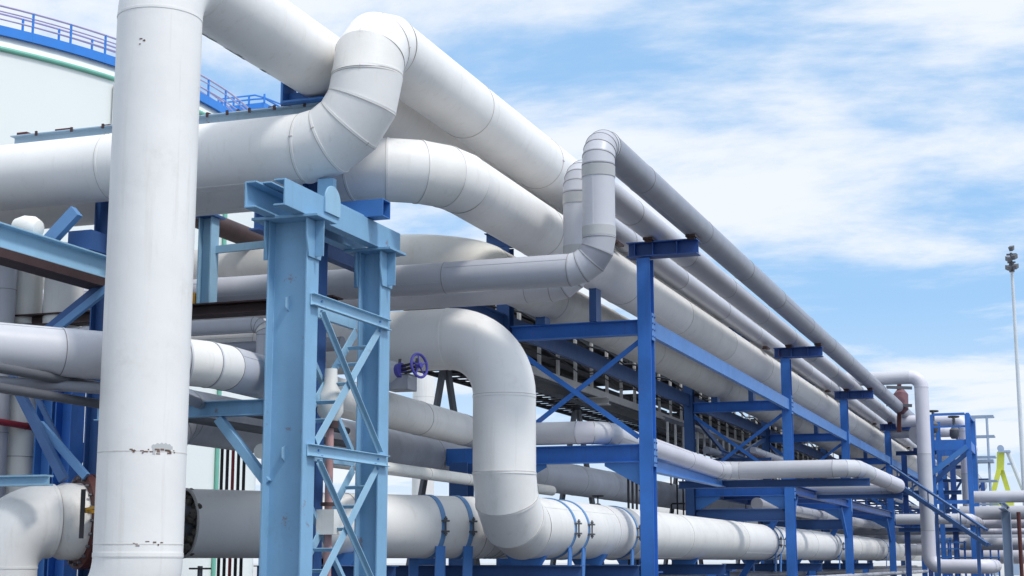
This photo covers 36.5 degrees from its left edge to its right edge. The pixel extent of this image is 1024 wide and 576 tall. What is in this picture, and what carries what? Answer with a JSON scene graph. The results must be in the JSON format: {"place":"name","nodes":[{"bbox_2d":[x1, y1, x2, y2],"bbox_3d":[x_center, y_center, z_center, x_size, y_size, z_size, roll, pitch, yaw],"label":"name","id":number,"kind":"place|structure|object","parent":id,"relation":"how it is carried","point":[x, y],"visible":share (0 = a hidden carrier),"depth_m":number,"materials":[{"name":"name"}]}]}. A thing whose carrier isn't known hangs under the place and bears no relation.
{"place":"outdoors","nodes":[
{"label":"outdoors","id":0,"kind":"place"},
{"bbox_2d":[0,0,1023,563],"label":"sky","id":1,"kind":"structure","parent":0,"point":[866,157],"materials":[{"name":"blue"}]},
{"bbox_2d":[253,563,1023,575],"bbox_3d":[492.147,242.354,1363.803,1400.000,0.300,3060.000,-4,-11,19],"label":"ground","id":2,"kind":"structure","parent":0,"point":[874,564],"depth_m":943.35,"materials":[{"name":"concrete"}]},
{"bbox_2d":[0,4,256,575],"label":"storage tank","id":3,"kind":"object","parent":2,"relation":"on","point":[47,84],"visible":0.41,"depth_m":68.82,"materials":[{"name":"white metal"}]},
{"bbox_2d":[217,94,280,564],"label":"landing stage","id":4,"kind":"object","parent":2,"relation":"on","point":[263,104],"visible":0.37,"depth_m":86.86,"materials":[{"name":"blue metal"}]},
{"bbox_2d":[779,526,863,563],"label":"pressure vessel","id":5,"kind":"object","parent":2,"relation":"on","point":[853,527],"depth_m":67.21,"materials":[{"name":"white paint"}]},
{"bbox_2d":[928,465,972,575],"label":"pipe trestle","id":6,"kind":"object","parent":2,"relation":"on","point":[931,573],"visible":0.02,"depth_m":68.99,"materials":[{"name":"blue metal"}]},
{"bbox_2d":[943,478,989,575],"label":"pipe trestle","id":7,"kind":"object","parent":2,"relation":"on","point":[946,485],"visible":0.13,"depth_m":80.25,"materials":[{"name":"blue metal"}]},
{"bbox_2d":[971,415,998,575],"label":"ladder mast","id":8,"kind":"object","parent":2,"relation":"on","point":[988,459],"visible":0.49,"depth_m":66.92,"materials":[{"name":"blue metal"}]},
{"bbox_2d":[989,445,1021,574],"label":"harbour crane","id":9,"kind":"object","parent":2,"relation":"on","point":[1001,452],"visible":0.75,"depth_m":198.92,"materials":[{"name":"metal"}]},
{"bbox_2d":[1005,245,1023,504],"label":"lamp mast","id":10,"kind":"object","parent":2,"relation":"on","point":[1011,267],"visible":1,"depth_m":86.12,"materials":[{"name":"grey metal"}]},
{"bbox_2d":[657,507,777,563],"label":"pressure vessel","id":11,"kind":"object","parent":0,"point":[664,510],"visible":0.02,"depth_m":61.76,"materials":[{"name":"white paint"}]},
{"bbox_2d":[718,570,735,575],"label":"pipe support","id":12,"kind":"object","parent":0,"point":[727,572],"visible":0.33,"depth_m":33.74,"materials":[{"name":"blue metal"}]},
{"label":"yard","id":13,"kind":"structure","parent":0,"visible":0},
{"bbox_2d":[0,265,17,497],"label":"vertical pipe","id":14,"kind":"object","parent":13,"relation":"on","point":[8,282],"visible":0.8,"depth_m":20.95,"materials":[{"name":"grey metal"}]},
{"bbox_2d":[71,317,265,355],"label":"insulated pipe","id":15,"kind":"object","parent":14,"relation":"attached to","point":[257,325],"visible":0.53,"depth_m":19.75,"materials":[{"name":"white metal"}]},
{"bbox_2d":[15,295,342,325],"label":"bearer beam","id":16,"kind":"structure","parent":14,"relation":"attached to","point":[229,309],"depth_m":20.24,"materials":[{"name":"black metal"}]},
{"bbox_2d":[192,214,263,303],"bbox_3d":[-3.211,-0.465,20.449,2.502,1.517,0.450,-4,-11,19],"label":"hanger post","id":17,"kind":"object","parent":16,"relation":"on","point":[210,248],"visible":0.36,"depth_m":20.79,"materials":[{"name":"blue metal"}]},
{"bbox_2d":[221,336,345,352],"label":"insulated pipe","id":18,"kind":"object","parent":14,"relation":"attached to","point":[249,346],"visible":0.02,"depth_m":19.66,"materials":[{"name":"grey metal"}]},
{"bbox_2d":[5,270,43,494],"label":"vertical pipe","id":19,"kind":"object","parent":13,"relation":"on","point":[29,299],"visible":0.42,"depth_m":21.02,"materials":[{"name":"white metal"}]},
{"bbox_2d":[0,418,31,429],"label":"pipe","id":20,"kind":"object","parent":19,"relation":"attached to","point":[15,424],"visible":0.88,"depth_m":20.75,"materials":[{"name":"red metal"}]},
{"bbox_2d":[0,484,62,575],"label":"insulated pipe","id":21,"kind":"object","parent":13,"relation":"on","point":[31,521],"visible":0.94,"depth_m":17.73,"materials":[{"name":"white metal"}]},
{"bbox_2d":[53,474,95,568],"bbox_3d":[-5.125,2.755,18.330,0.617,1.120,1.328,7,-12,-35],"label":"flanged valve","id":22,"kind":"object","parent":21,"relation":"attached to","point":[75,549],"visible":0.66,"depth_m":18.05,"materials":[{"name":"grey metal"}]},
{"bbox_2d":[0,206,106,575],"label":"steel trestle","id":23,"kind":"object","parent":13,"relation":"on","point":[78,259],"visible":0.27,"depth_m":18.54,"materials":[{"name":"blue metal"}]},
{"bbox_2d":[11,216,43,234],"bbox_3d":[-5.575,-0.585,17.848,0.378,0.507,0.280,-4,-11,19],"label":"insulated valve","id":24,"kind":"object","parent":23,"relation":"on","point":[34,224],"visible":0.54,"depth_m":17.76,"materials":[{"name":"white paint"}]},
{"bbox_2d":[42,242,83,327],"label":"vertical pipe","id":25,"kind":"object","parent":23,"relation":"on","point":[60,296],"visible":0.12,"depth_m":21.09,"materials":[{"name":"white metal"}]},
{"bbox_2d":[10,82,327,575],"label":"crossbeam","id":26,"kind":"object","parent":13,"relation":"on","point":[292,101],"visible":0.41,"depth_m":19.25,"materials":[{"name":"blue metal"}]},
{"bbox_2d":[88,0,916,575],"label":"insulated pipe","id":27,"kind":"object","parent":26,"relation":"on","point":[142,448],"visible":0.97,"depth_m":14.95,"materials":[{"name":"white metal"}]},
{"bbox_2d":[189,566,211,575],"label":"hand valve","id":28,"kind":"object","parent":13,"relation":"on","point":[199,569],"visible":1,"depth_m":18.16,"materials":[{"name":"grey metal"}]},
{"bbox_2d":[217,449,245,575],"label":"conduit riser","id":29,"kind":"object","parent":13,"relation":"on","point":[231,488],"depth_m":20.92,"materials":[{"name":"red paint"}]},
{"bbox_2d":[94,178,405,575],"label":"steel tower","id":30,"kind":"structure","parent":13,"relation":"on","point":[300,224],"depth_m":17.12,"materials":[{"name":"blue metal"}]},
{"bbox_2d":[0,376,205,408],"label":"insulated pipe","id":31,"kind":"object","parent":30,"relation":"on","point":[94,388],"visible":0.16,"depth_m":15.39,"materials":[{"name":"grey metal"}]},
{"bbox_2d":[0,383,345,446],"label":"conduit pipe","id":32,"kind":"object","parent":30,"relation":"on","point":[16,390],"visible":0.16,"depth_m":15.55,"materials":[{"name":"grey metal"}]},
{"bbox_2d":[0,363,349,433],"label":"conduit pipe","id":33,"kind":"object","parent":30,"relation":"on","point":[12,370],"visible":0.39,"depth_m":15.03,"materials":[{"name":"grey metal"}]},
{"bbox_2d":[0,12,908,438],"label":"insulated pipe","id":34,"kind":"object","parent":30,"relation":"on","point":[384,64],"visible":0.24,"depth_m":18.61,"materials":[{"name":"white metal"}]},
{"bbox_2d":[254,553,397,575],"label":"pipe trestle","id":35,"kind":"object","parent":13,"relation":"on","point":[346,559],"visible":0.35,"depth_m":20.14,"materials":[{"name":"blue metal"}]},
{"bbox_2d":[316,368,343,575],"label":"drain pipe","id":36,"kind":"object","parent":13,"relation":"on","point":[328,521],"visible":0.7,"depth_m":17.60,"materials":[{"name":"white metal"}]},
{"bbox_2d":[412,371,434,494],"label":"vent stack","id":37,"kind":"object","parent":13,"relation":"on","point":[425,392],"visible":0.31,"depth_m":64.80,"materials":[{"name":"white paint"}]},
{"bbox_2d":[448,462,473,564],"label":"stub column","id":38,"kind":"structure","parent":13,"relation":"on","point":[462,489],"depth_m":23.97,"materials":[{"name":"blue metal"}]},
{"bbox_2d":[387,555,583,575],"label":"pipe trestle","id":39,"kind":"object","parent":13,"relation":"on","point":[517,567],"visible":0.55,"depth_m":21.50,"materials":[{"name":"blue metal"}]},
{"bbox_2d":[187,389,813,519],"bbox_3d":[10.734,10.252,59.199,0.674,3.767,89.587,-4,-11,19],"label":"insulated pipe","id":40,"kind":"object","parent":13,"relation":"on","point":[426,452],"visible":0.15,"depth_m":25.66,"materials":[{"name":"metal"}]},
{"bbox_2d":[498,554,639,575],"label":"pipe trestle","id":41,"kind":"object","parent":13,"relation":"on","point":[594,567],"visible":0.45,"depth_m":23.72,"materials":[{"name":"blue metal"}]},
{"bbox_2d":[183,488,507,558],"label":"insulated pipe","id":42,"kind":"object","parent":41,"relation":"on","point":[221,523],"visible":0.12,"depth_m":20.20,"materials":[{"name":"white metal"}]},
{"bbox_2d":[408,495,449,575],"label":"pipe clamp","id":43,"kind":"object","parent":42,"relation":"attached to","point":[438,555],"visible":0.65,"depth_m":20.90,"materials":[{"name":"blue metal"}]},
{"bbox_2d":[445,495,476,575],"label":"pipe clamp","id":44,"kind":"object","parent":42,"relation":"attached to","point":[466,554],"visible":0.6,"depth_m":21.14,"materials":[{"name":"blue metal"}]},
{"bbox_2d":[249,212,948,575],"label":"pipe rack","id":45,"kind":"object","parent":13,"relation":"on","point":[641,464],"visible":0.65,"depth_m":32.55,"materials":[{"name":"blue metal"}]},
{"bbox_2d":[0,322,472,447],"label":"insulated pipe","id":46,"kind":"object","parent":45,"relation":"on","point":[69,352],"visible":0.47,"depth_m":16.19,"materials":[{"name":"white metal"}]},
{"bbox_2d":[389,353,427,382],"bbox_3d":[-1.498,1.082,20.452,0.803,0.410,0.346,-7,-12,36],"label":"handwheel valve","id":47,"kind":"object","parent":46,"relation":"attached to","point":[396,369],"visible":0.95,"depth_m":20.35,"materials":[{"name":"blue paint"}]},
{"bbox_2d":[389,358,417,391],"bbox_3d":[-1.462,1.139,20.588,0.340,0.456,0.385,-4,-11,19],"label":"junction box","id":48,"kind":"object","parent":47,"relation":"attached to","point":[406,383],"visible":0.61,"depth_m":20.41,"materials":[{"name":"grey metal"}]},
{"bbox_2d":[195,216,535,351],"bbox_3d":[-0.889,0.723,31.606,0.300,0.330,21.700,-4,-11,19],"label":"pipe","id":49,"kind":"object","parent":45,"relation":"on","point":[233,231],"depth_m":22.59,"materials":[{"name":"grey metal"}]},
{"bbox_2d":[254,444,555,495],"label":"insulated pipe","id":50,"kind":"object","parent":45,"relation":"on","point":[408,471],"visible":0.34,"depth_m":21.80,"materials":[{"name":"white metal"}]},
{"bbox_2d":[0,137,956,489],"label":"insulated pipe","id":51,"kind":"object","parent":45,"relation":"on","point":[474,191],"visible":0.57,"depth_m":20.68,"materials":[{"name":"white metal"}]},
{"bbox_2d":[43,234,938,499],"bbox_3d":[5.068,6.944,64.260,18.370,0.740,85.070,-4,-11,19],"label":"insulated pipe","id":52,"kind":"object","parent":45,"relation":"on","point":[671,364],"visible":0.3,"depth_m":26.29,"materials":[{"name":"white metal"}]},
{"bbox_2d":[82,160,909,438],"bbox_3d":[6.794,6.602,63.646,18.067,2.051,85.167,-4,-11,19],"label":"insulated pipe","id":53,"kind":"object","parent":45,"relation":"on","point":[633,213],"visible":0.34,"depth_m":23.87,"materials":[{"name":"grey metal"}]},
{"bbox_2d":[42,129,979,475],"bbox_3d":[6.891,6.498,62.880,18.767,2.111,86.557,-4,-11,19],"label":"insulated pipe","id":54,"kind":"object","parent":45,"relation":"on","point":[608,157],"visible":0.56,"depth_m":20.46,"materials":[{"name":"grey metal"}]},
{"bbox_2d":[886,384,911,431],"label":"valve stand","id":55,"kind":"object","parent":54,"relation":"attached to","point":[901,394],"visible":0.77,"depth_m":54.49,"materials":[{"name":"brown metal"}]},
{"bbox_2d":[895,415,1023,528],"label":"insulated pipe","id":56,"kind":"object","parent":54,"relation":"attached to","point":[909,421],"visible":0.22,"depth_m":55.47,"materials":[{"name":"white metal"}]},
{"bbox_2d":[191,308,953,560],"bbox_3d":[6.349,9.342,62.856,17.431,3.381,86.034,-4,-11,19],"label":"insulated pipe","id":57,"kind":"object","parent":45,"relation":"on","point":[487,357],"visible":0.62,"depth_m":20.77,"materials":[{"name":"white metal"}]},
{"bbox_2d":[545,498,581,564],"bbox_3d":[0.534,3.551,22.027,0.942,1.138,0.150,-4,-11,19],"label":"pipe clamp","id":58,"kind":"object","parent":57,"relation":"attached to","point":[569,551],"visible":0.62,"depth_m":21.91,"materials":[{"name":"blue metal"}]},
{"bbox_2d":[556,499,594,575],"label":"pipe clamp","id":59,"kind":"object","parent":57,"relation":"attached to","point":[582,551],"visible":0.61,"depth_m":22.50,"materials":[{"name":"blue metal"}]},
{"bbox_2d":[592,495,603,504],"bbox_3d":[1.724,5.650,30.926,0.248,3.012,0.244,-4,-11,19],"label":"vent valve","id":60,"kind":"object","parent":57,"relation":"on","point":[598,496],"visible":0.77,"depth_m":31.16,"materials":[{"name":"white paint"}]},
{"bbox_2d":[606,506,639,564],"bbox_3d":[1.655,4.099,25.136,0.942,1.138,0.150,-4,-11,19],"label":"pipe clamp","id":61,"kind":"object","parent":57,"relation":"attached to","point":[631,551],"visible":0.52,"depth_m":25.02,"materials":[{"name":"blue metal"}]},
{"bbox_2d":[747,524,782,571],"bbox_3d":[6.024,6.234,37.246,0.942,1.138,0.150,-4,-11,19],"label":"pipe clamp","id":62,"kind":"object","parent":57,"relation":"attached to","point":[781,545],"visible":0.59,"depth_m":37.12,"materials":[{"name":"blue metal"}]},
{"bbox_2d":[753,524,785,571],"bbox_3d":[6.259,6.349,37.895,0.942,1.138,0.150,-4,-11,19],"label":"pipe clamp","id":63,"kind":"object","parent":57,"relation":"attached to","point":[780,555],"visible":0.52,"depth_m":37.77,"materials":[{"name":"blue metal"}]},
{"bbox_2d":[825,532,844,569],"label":"pipe clamp","id":64,"kind":"object","parent":57,"relation":"attached to","point":[843,548],"visible":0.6,"depth_m":47.33,"materials":[{"name":"blue metal"}]},
{"bbox_2d":[868,538,888,567],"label":"pipe clamp","id":65,"kind":"object","parent":57,"relation":"attached to","point":[887,554],"visible":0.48,"depth_m":59.28,"materials":[{"name":"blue metal"}]},
{"bbox_2d":[536,421,904,494],"bbox_3d":[5.184,3.770,32.756,4.452,0.530,17.883,-4,-11,19],"label":"insulated pipe","id":66,"kind":"object","parent":45,"relation":"on","point":[597,433],"visible":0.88,"depth_m":32.04,"materials":[{"name":"white metal"}]},
{"bbox_2d":[727,479,761,479],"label":"insulated pipe","id":67,"kind":"object","parent":45,"relation":"on","point":[744,479],"depth_m":37.87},
{"bbox_2d":[656,416,854,500],"bbox_3d":[9.617,6.546,53.567,0.640,1.110,36.001,-4,-11,19],"label":"cable tray","id":68,"kind":"object","parent":45,"relation":"on","point":[667,420],"visible":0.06,"depth_m":38.67,"materials":[{"name":"grey metal"}]},
{"bbox_2d":[614,218,957,478],"bbox_3d":[14.834,5.495,62.264,0.429,0.429,82.710,-4,-11,19],"label":"insulated pipe","id":69,"kind":"object","parent":45,"relation":"on","point":[675,276],"visible":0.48,"depth_m":33.98,"materials":[{"name":"grey metal"}]},
{"bbox_2d":[658,566,921,575],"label":"insulated pipe","id":70,"kind":"object","parent":45,"relation":"on","point":[804,573],"visible":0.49,"depth_m":49.73,"materials":[{"name":"white metal"}]},
{"bbox_2d":[703,446,915,512],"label":"insulated pipe","id":71,"kind":"object","parent":45,"relation":"on","point":[711,451],"visible":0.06,"depth_m":38.66,"materials":[{"name":"white metal"}]},
{"bbox_2d":[737,450,916,510],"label":"insulated pipe","id":72,"kind":"object","parent":45,"relation":"on","point":[753,454],"visible":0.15,"depth_m":39.92,"materials":[{"name":"white metal"}]},
{"bbox_2d":[751,498,903,529],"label":"insulated pipe","id":73,"kind":"object","parent":45,"relation":"on","point":[803,512],"visible":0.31,"depth_m":45.82,"materials":[{"name":"white metal"}]},
{"bbox_2d":[750,447,918,508],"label":"insulated pipe","id":74,"kind":"object","parent":45,"relation":"on","point":[760,452],"visible":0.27,"depth_m":39.59,"materials":[{"name":"grey metal"}]},
{"bbox_2d":[817,570,928,575],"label":"insulated pipe","id":75,"kind":"object","parent":45,"relation":"on","point":[889,573],"visible":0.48,"depth_m":52.86,"materials":[{"name":"white metal"}]},
{"bbox_2d":[812,528,1001,534],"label":"insulated pipe","id":76,"kind":"object","parent":45,"relation":"on","point":[866,531],"visible":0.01,"depth_m":61.88,"materials":[{"name":"white metal"}]},
{"bbox_2d":[814,370,1001,573],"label":"insulated pipe","id":77,"kind":"object","parent":45,"relation":"on","point":[917,381],"visible":0.86,"depth_m":48.08,"materials":[{"name":"white metal"}]},
{"bbox_2d":[904,545,959,555],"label":"insulated pipe","id":78,"kind":"object","parent":45,"relation":"on","point":[916,550],"visible":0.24,"depth_m":65.00,"materials":[{"name":"white metal"}]},
{"bbox_2d":[887,428,977,451],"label":"insulated pipe","id":79,"kind":"object","parent":45,"relation":"on","point":[945,432],"visible":0.15,"depth_m":58.18,"materials":[{"name":"white metal"}]},
{"bbox_2d":[853,534,1023,543],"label":"insulated pipe","id":80,"kind":"object","parent":45,"relation":"on","point":[915,539],"visible":0.2,"depth_m":63.23,"materials":[{"name":"white metal"}]},
{"bbox_2d":[895,513,984,526],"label":"insulated pipe","id":81,"kind":"object","parent":45,"relation":"on","point":[907,519],"visible":0.55,"depth_m":49.90,"materials":[{"name":"white metal"}]},
{"bbox_2d":[959,547,1023,563],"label":"insulated pipe","id":82,"kind":"object","parent":45,"relation":"on","point":[986,553],"visible":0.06,"depth_m":61.94,"materials":[{"name":"white metal"}]},
{"bbox_2d":[403,305,833,564],"bbox_3d":[6.908,7.002,49.157,1.310,6.699,50.150,-4,-11,19],"label":"cable trestle","id":83,"kind":"object","parent":13,"relation":"on","point":[622,407],"visible":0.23,"depth_m":35.14,"materials":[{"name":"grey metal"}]},
{"bbox_2d":[627,479,638,564],"bbox_3d":[2.142,4.789,26.929,0.325,3.320,0.061,-4,-11,19],"label":"conduit riser","id":84,"kind":"object","parent":13,"relation":"on","point":[632,498],"visible":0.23,"depth_m":27.14,"materials":[{"name":"grey metal"}]},
{"bbox_2d":[602,558,725,575],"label":"pipe trestle","id":85,"kind":"object","parent":13,"relation":"on","point":[684,567],"visible":0.47,"depth_m":30.11,"materials":[{"name":"blue metal"}]},
{"bbox_2d":[730,565,916,571],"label":"insulated pipe","id":86,"kind":"object","parent":85,"relation":"on","point":[738,570],"visible":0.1,"depth_m":69.84,"materials":[{"name":"metal"}]},
{"bbox_2d":[669,422,684,563],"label":"conduit riser","id":87,"kind":"object","parent":13,"relation":"on","point":[677,503],"visible":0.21,"depth_m":40.58,"materials":[{"name":"black metal"}]},
{"bbox_2d":[725,559,821,575],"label":"pipe trestle","id":88,"kind":"object","parent":13,"relation":"on","point":[812,569],"visible":0.58,"depth_m":41.88,"materials":[{"name":"blue metal"}]},
{"bbox_2d":[800,559,873,572],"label":"pipe trestle","id":89,"kind":"object","parent":13,"relation":"on","point":[865,567],"visible":0.56,"depth_m":52.47,"materials":[{"name":"blue metal"}]},
{"bbox_2d":[896,450,962,575],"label":"pipe trestle","id":90,"kind":"object","parent":13,"relation":"on","point":[953,492],"visible":0.43,"depth_m":59.43,"materials":[{"name":"blue metal"}]},
{"bbox_2d":[909,427,986,490],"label":"insulated pipe","id":91,"kind":"object","parent":90,"relation":"on","point":[912,434],"visible":0.16,"depth_m":59.10,"materials":[{"name":"grey metal"}]},
{"bbox_2d":[960,528,1023,534],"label":"insulated pipe","id":92,"kind":"object","parent":90,"relation":"on","point":[997,531],"visible":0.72,"depth_m":58.52,"materials":[{"name":"white metal"}]},
{"bbox_2d":[889,465,991,575],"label":"stair","id":93,"kind":"object","parent":13,"relation":"on","point":[951,520],"visible":0.87,"depth_m":45.98,"materials":[{"name":"blue metal"}]},
{"bbox_2d":[934,538,952,575],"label":"railing","id":94,"kind":"object","parent":13,"relation":"on","point":[950,548],"visible":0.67,"depth_m":54.26,"materials":[{"name":"blue metal"}]},
{"bbox_2d":[930,412,982,575],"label":"access platform","id":95,"kind":"structure","parent":13,"relation":"on","point":[961,449],"depth_m":52.01,"materials":[{"name":"blue metal"}]},
{"bbox_2d":[929,410,938,432],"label":"hand valve","id":96,"kind":"object","parent":95,"relation":"on","point":[935,423],"visible":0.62,"depth_m":53.13,"materials":[{"name":"grey metal"}]},
{"bbox_2d":[948,416,959,438],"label":"hand valve","id":97,"kind":"object","parent":95,"relation":"attached to","point":[954,432],"visible":0.98,"depth_m":52.86,"materials":[{"name":"grey metal"}]},
{"bbox_2d":[946,541,966,575],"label":"railing","id":98,"kind":"object","parent":13,"relation":"on","point":[957,549],"visible":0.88,"depth_m":55.10,"materials":[{"name":"blue metal"}]},
{"bbox_2d":[982,550,1000,575],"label":"railing","id":99,"kind":"object","parent":13,"relation":"on","point":[991,557],"visible":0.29,"depth_m":56.55,"materials":[{"name":"blue metal"}]},
{"bbox_2d":[998,502,1013,575],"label":"pipe portal","id":100,"kind":"object","parent":13,"relation":"on","point":[1007,542],"visible":0.79,"depth_m":52.70,"materials":[{"name":"blue metal"}]},
{"bbox_2d":[959,505,1023,519],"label":"insulated pipe","id":101,"kind":"object","parent":100,"relation":"on","point":[988,512],"visible":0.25,"depth_m":53.84,"materials":[{"name":"white metal"}]},
{"bbox_2d":[960,538,1023,549],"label":"insulated pipe","id":102,"kind":"object","parent":100,"relation":"on","point":[997,543],"visible":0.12,"depth_m":55.56,"materials":[{"name":"white metal"}]},
{"bbox_2d":[974,490,1023,502],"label":"insulated pipe","id":103,"kind":"object","parent":100,"relation":"on","point":[1014,496],"visible":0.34,"depth_m":51.98,"materials":[{"name":"white metal"}]},
{"bbox_2d":[1016,512,1023,575],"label":"standpipe","id":104,"kind":"object","parent":13,"relation":"on","point":[1020,548],"visible":1,"depth_m":46.93,"materials":[{"name":"metal"}]}
]}

